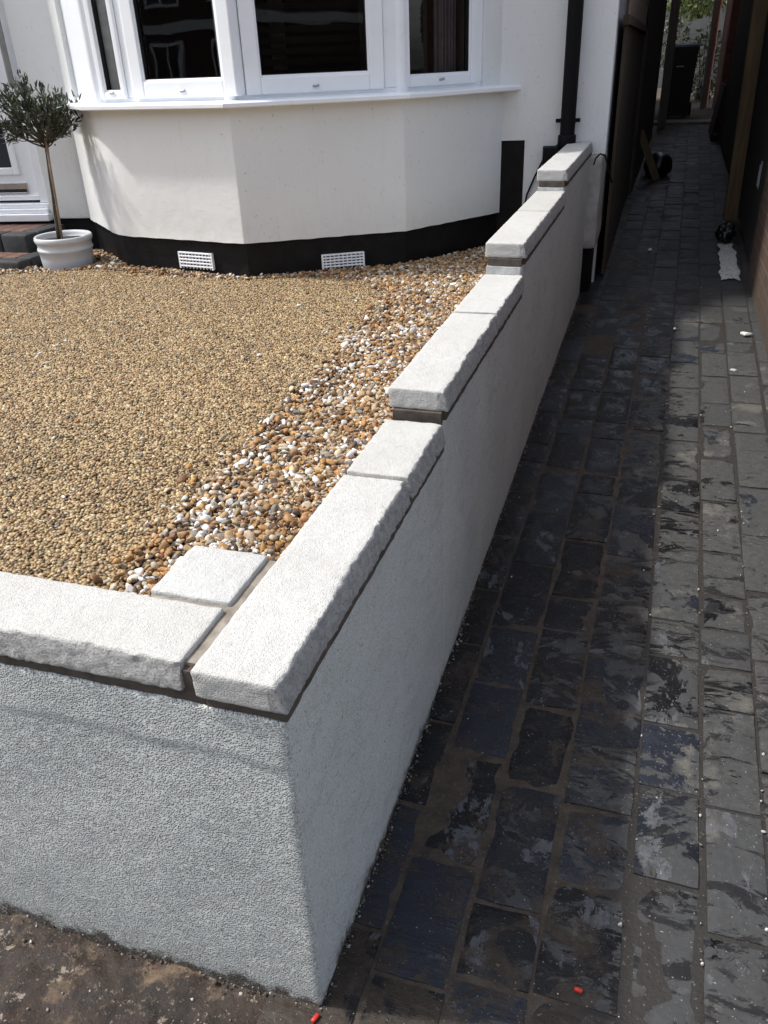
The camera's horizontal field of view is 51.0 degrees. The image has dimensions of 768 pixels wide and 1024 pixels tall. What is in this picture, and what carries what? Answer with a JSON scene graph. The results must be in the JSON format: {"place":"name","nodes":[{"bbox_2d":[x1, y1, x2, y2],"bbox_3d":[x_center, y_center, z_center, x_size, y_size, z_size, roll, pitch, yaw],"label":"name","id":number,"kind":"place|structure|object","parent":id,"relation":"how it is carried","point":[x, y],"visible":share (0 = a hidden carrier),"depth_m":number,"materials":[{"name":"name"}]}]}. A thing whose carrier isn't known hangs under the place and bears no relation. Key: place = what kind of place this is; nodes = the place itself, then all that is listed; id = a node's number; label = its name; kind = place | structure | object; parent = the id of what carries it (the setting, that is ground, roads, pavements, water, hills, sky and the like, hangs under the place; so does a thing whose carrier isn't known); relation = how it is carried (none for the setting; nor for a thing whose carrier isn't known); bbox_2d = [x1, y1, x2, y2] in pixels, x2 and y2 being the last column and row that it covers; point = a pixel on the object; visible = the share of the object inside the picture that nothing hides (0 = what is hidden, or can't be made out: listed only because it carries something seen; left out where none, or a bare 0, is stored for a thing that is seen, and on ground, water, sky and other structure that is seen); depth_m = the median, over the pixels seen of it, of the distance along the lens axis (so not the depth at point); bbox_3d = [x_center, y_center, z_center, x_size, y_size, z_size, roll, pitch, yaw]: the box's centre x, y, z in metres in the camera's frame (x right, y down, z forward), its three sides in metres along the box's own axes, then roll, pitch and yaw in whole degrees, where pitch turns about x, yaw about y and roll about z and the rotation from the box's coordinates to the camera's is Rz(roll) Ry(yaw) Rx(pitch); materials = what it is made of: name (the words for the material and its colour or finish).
{"place":"outdoors","nodes":[
{"label":"outdoors","id":0,"kind":"place"},
{"bbox_2d":[0,268,389,590],"bbox_3d":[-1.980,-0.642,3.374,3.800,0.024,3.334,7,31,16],"label":"resin gravel","id":1,"kind":"structure","parent":0,"point":[95,292],"depth_m":2.97,"materials":[{"name":"beige gravel"}]},
{"bbox_2d":[0,245,488,596],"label":"garden ground","id":2,"kind":"structure","parent":0,"point":[229,474],"depth_m":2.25,"materials":[{"name":"beige gravel"}]},
{"bbox_2d":[0,223,64,269],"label":"door step","id":3,"kind":"object","parent":2,"relation":"on","point":[18,247],"depth_m":4.99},
{"bbox_2d":[33,230,94,270],"bbox_3d":[-1.928,-1.584,4.888,0.336,0.190,0.336,7,31,16],"label":"plant pot","id":4,"kind":"object","parent":2,"relation":"on","point":[72,249],"visible":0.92,"depth_m":4.79,"materials":[{"name":"ceramic"}]},
{"bbox_2d":[0,69,82,239],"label":"olive tree","id":5,"kind":"object","parent":4,"relation":"on","point":[53,120],"visible":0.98,"depth_m":4.48,"materials":[{"name":"green plant"}]},
{"bbox_2d":[256,116,767,1023],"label":"path","id":6,"kind":"structure","parent":0,"point":[580,943],"depth_m":2.05,"materials":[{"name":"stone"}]},
{"bbox_2d":[0,142,592,1005],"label":"garden wall","id":7,"kind":"structure","parent":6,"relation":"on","point":[206,756],"depth_m":1.37,"materials":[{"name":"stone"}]},
{"bbox_2d":[311,1013,319,1022],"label":"wall plug","id":8,"kind":"object","parent":6,"relation":"on","point":[315,1017],"depth_m":1.40,"materials":[{"name":"red plastic"}]},
{"bbox_2d":[574,986,582,993],"bbox_3d":[0.344,0.846,1.426,0.015,0.008,0.009,7,31,16],"label":"wall plug","id":9,"kind":"object","parent":6,"relation":"on","point":[578,989],"depth_m":1.42,"materials":[{"name":"red plastic"}]},
{"bbox_2d":[601,0,648,273],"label":"fence","id":10,"kind":"object","parent":6,"relation":"on","point":[635,33],"visible":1,"depth_m":5.65,"materials":[{"name":"brown wood"}]},
{"bbox_2d":[631,0,666,191],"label":"fence","id":11,"kind":"object","parent":6,"relation":"on","point":[656,19],"visible":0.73,"depth_m":8.39,"materials":[{"name":"black wood"}]},
{"bbox_2d":[640,129,659,180],"bbox_3d":[2.662,-3.591,8.113,0.276,0.487,0.024,7,31,16],"label":"plank","id":12,"kind":"object","parent":6,"relation":"on","point":[649,158],"visible":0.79,"depth_m":8.11,"materials":[{"name":"brown wood"}]},
{"bbox_2d":[643,152,672,176],"bbox_3d":[2.867,-3.641,8.429,0.294,0.228,0.410,7,31,16],"label":"rubbish bag","id":13,"kind":"object","parent":6,"relation":"on","point":[663,163],"visible":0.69,"depth_m":8.30,"materials":[{"name":"plastic"}]},
{"bbox_2d":[657,0,680,128],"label":"gate post","id":14,"kind":"object","parent":6,"relation":"on","point":[669,57],"visible":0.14,"depth_m":11.36,"materials":[{"name":"black wood"}]},
{"bbox_2d":[653,119,710,124],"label":"path slab","id":15,"kind":"structure","parent":6,"relation":"on","point":[691,122],"depth_m":12.06,"materials":[{"name":"concrete"}]},
{"bbox_2d":[708,83,725,137],"bbox_3d":[4.395,-5.312,10.636,0.094,0.598,1.050,7,31,16],"label":"leaning board","id":16,"kind":"object","parent":6,"relation":"on","point":[717,107],"visible":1,"depth_m":10.44,"materials":[{"name":"black wood"}]},
{"bbox_2d":[717,240,739,279],"bbox_3d":[2.369,-1.757,5.561,0.139,0.044,1.141,7,31,16],"label":"mortar splash","id":17,"kind":"object","parent":6,"relation":"on","point":[727,252],"visible":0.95,"depth_m":5.46,"materials":[{"name":"grey concrete"}]},
{"bbox_2d":[715,221,736,241],"bbox_3d":[2.497,-2.054,5.892,0.160,0.127,0.215,-4,29,-2],"label":"plastic bag","id":18,"kind":"object","parent":17,"relation":"on","point":[725,232],"visible":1,"depth_m":5.84,"materials":[{"name":"black plastic"}]},
{"bbox_2d":[720,0,767,204],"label":"fence","id":19,"kind":"object","parent":6,"relation":"on","point":[730,116],"visible":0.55,"depth_m":8.55,"materials":[{"name":"black wood"}]},
{"bbox_2d":[723,0,767,220],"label":"timber post","id":20,"kind":"object","parent":6,"relation":"on","point":[758,18],"visible":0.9,"depth_m":6.14,"materials":[{"name":"brown wood"}]},
{"bbox_2d":[740,332,752,336],"bbox_3d":[1.907,-0.934,4.242,0.061,0.028,0.035,7,31,16],"label":"stone chip","id":21,"kind":"object","parent":6,"relation":"on","point":[744,334],"visible":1,"depth_m":4.23,"materials":[{"name":"white stone"}]},
{"bbox_2d":[654,86,714,119],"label":"yard path","id":22,"kind":"structure","parent":0,"point":[696,112],"depth_m":13.75,"materials":[{"name":"grey concrete"}]},
{"bbox_2d":[660,14,692,70],"bbox_3d":[6.521,-10.718,18.341,1.017,1.212,1.131,7,31,16],"label":"bush","id":23,"kind":"object","parent":22,"relation":"on","point":[685,31],"visible":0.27,"depth_m":18.16,"materials":[{"name":"green plant"}]},
{"bbox_2d":[665,42,699,115],"bbox_3d":[4.616,-6.761,12.621,0.494,1.020,0.605,7,31,16],"label":"wheelie bin","id":24,"kind":"object","parent":22,"relation":"on","point":[683,69],"visible":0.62,"depth_m":12.38,"materials":[{"name":"plastic"}]},
{"bbox_2d":[658,0,726,87],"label":"garden wall","id":25,"kind":"structure","parent":22,"relation":"on","point":[701,23],"depth_m":19.33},
{"bbox_2d":[691,22,722,101],"bbox_3d":[6.161,-8.586,15.421,0.818,1.394,1.857,7,31,16],"label":"bush","id":26,"kind":"object","parent":22,"relation":"on","point":[699,85],"visible":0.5,"depth_m":15.26,"materials":[{"name":"green plant"}]},
{"bbox_2d":[699,0,718,108],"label":"timber post","id":27,"kind":"object","parent":22,"relation":"on","point":[709,51],"visible":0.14,"depth_m":13.63,"materials":[{"name":"red wood"}]},
{"bbox_2d":[666,0,726,21],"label":"bush","id":28,"kind":"object","parent":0,"point":[699,8],"visible":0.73,"depth_m":16.90,"materials":[{"name":"green plant"}]},
{"bbox_2d":[704,0,722,106],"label":"drainpipe","id":29,"kind":"object","parent":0,"point":[713,49],"visible":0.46,"depth_m":13.89,"materials":[{"name":"plastic"}]},
{"bbox_2d":[712,0,741,148],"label":"house","id":30,"kind":"structure","parent":0,"point":[730,27],"depth_m":10.86,"materials":[{"name":"red brick"}]},
{"label":"ground","id":31,"kind":"structure","parent":0,"visible":0},
{"bbox_2d":[0,913,268,1023],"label":"mud","id":32,"kind":"structure","parent":31,"relation":"on","point":[50,963],"depth_m":1.48,"materials":[{"name":"brown soil"}]},
{"bbox_2d":[0,296,579,1011],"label":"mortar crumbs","id":33,"kind":"object","parent":32,"relation":"on","point":[460,630],"visible":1,"depth_m":1.83,"materials":[{"name":"grey concrete"}]},
{"bbox_2d":[0,173,767,1023],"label":"debris","id":34,"kind":"object","parent":32,"relation":"on","point":[528,735],"visible":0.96,"depth_m":1.59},
{"bbox_2d":[0,0,649,291],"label":"house","id":35,"kind":"structure","parent":31,"relation":"on","point":[249,138],"depth_m":4.38,"materials":[{"name":"paint"}]},
{"bbox_2d":[0,50,39,200],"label":"front door","id":36,"kind":"structure","parent":35,"relation":"in","point":[17,178],"depth_m":5.22,"materials":[{"name":"plastic"}]},
{"bbox_2d":[60,0,93,102],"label":"window","id":37,"kind":"structure","parent":35,"relation":"in","point":[68,7],"depth_m":4.50,"materials":[{"name":"plastic"}]},
{"bbox_2d":[83,0,244,102],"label":"window","id":38,"kind":"structure","parent":35,"relation":"in","point":[115,27],"depth_m":4.10,"materials":[{"name":"plastic"}]},
{"bbox_2d":[235,0,396,99],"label":"window","id":39,"kind":"structure","parent":35,"relation":"in","point":[376,72],"depth_m":4.04,"materials":[{"name":"plastic"}]},
{"bbox_2d":[406,0,482,90],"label":"window","id":40,"kind":"structure","parent":35,"relation":"in","point":[444,75],"depth_m":4.31,"materials":[{"name":"plastic"}]},
{"bbox_2d":[524,145,556,203],"bbox_3d":[0.927,-1.888,4.778,0.201,0.554,0.014,2,30,8],"label":"cable","id":41,"kind":"object","parent":35,"relation":"attached to","point":[533,179],"visible":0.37,"depth_m":4.75,"materials":[{"name":"black plastic"}]},
{"bbox_2d":[593,153,612,182],"bbox_3d":[1.243,-1.960,4.604,0.198,0.171,0.037,-24,36,-34],"label":"cable","id":42,"kind":"object","parent":35,"relation":"attached to","point":[599,154],"visible":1,"depth_m":4.62,"materials":[{"name":"black plastic"}]},
{"bbox_2d":[747,165,767,358],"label":"brick wall","id":43,"kind":"structure","parent":31,"relation":"on","point":[757,277],"depth_m":4.62,"materials":[{"name":"brown brick"}]},
{"bbox_2d":[738,39,767,258],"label":"gate","id":44,"kind":"structure","parent":43,"relation":"attached to","point":[753,183],"depth_m":5.61,"materials":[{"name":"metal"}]}
]}

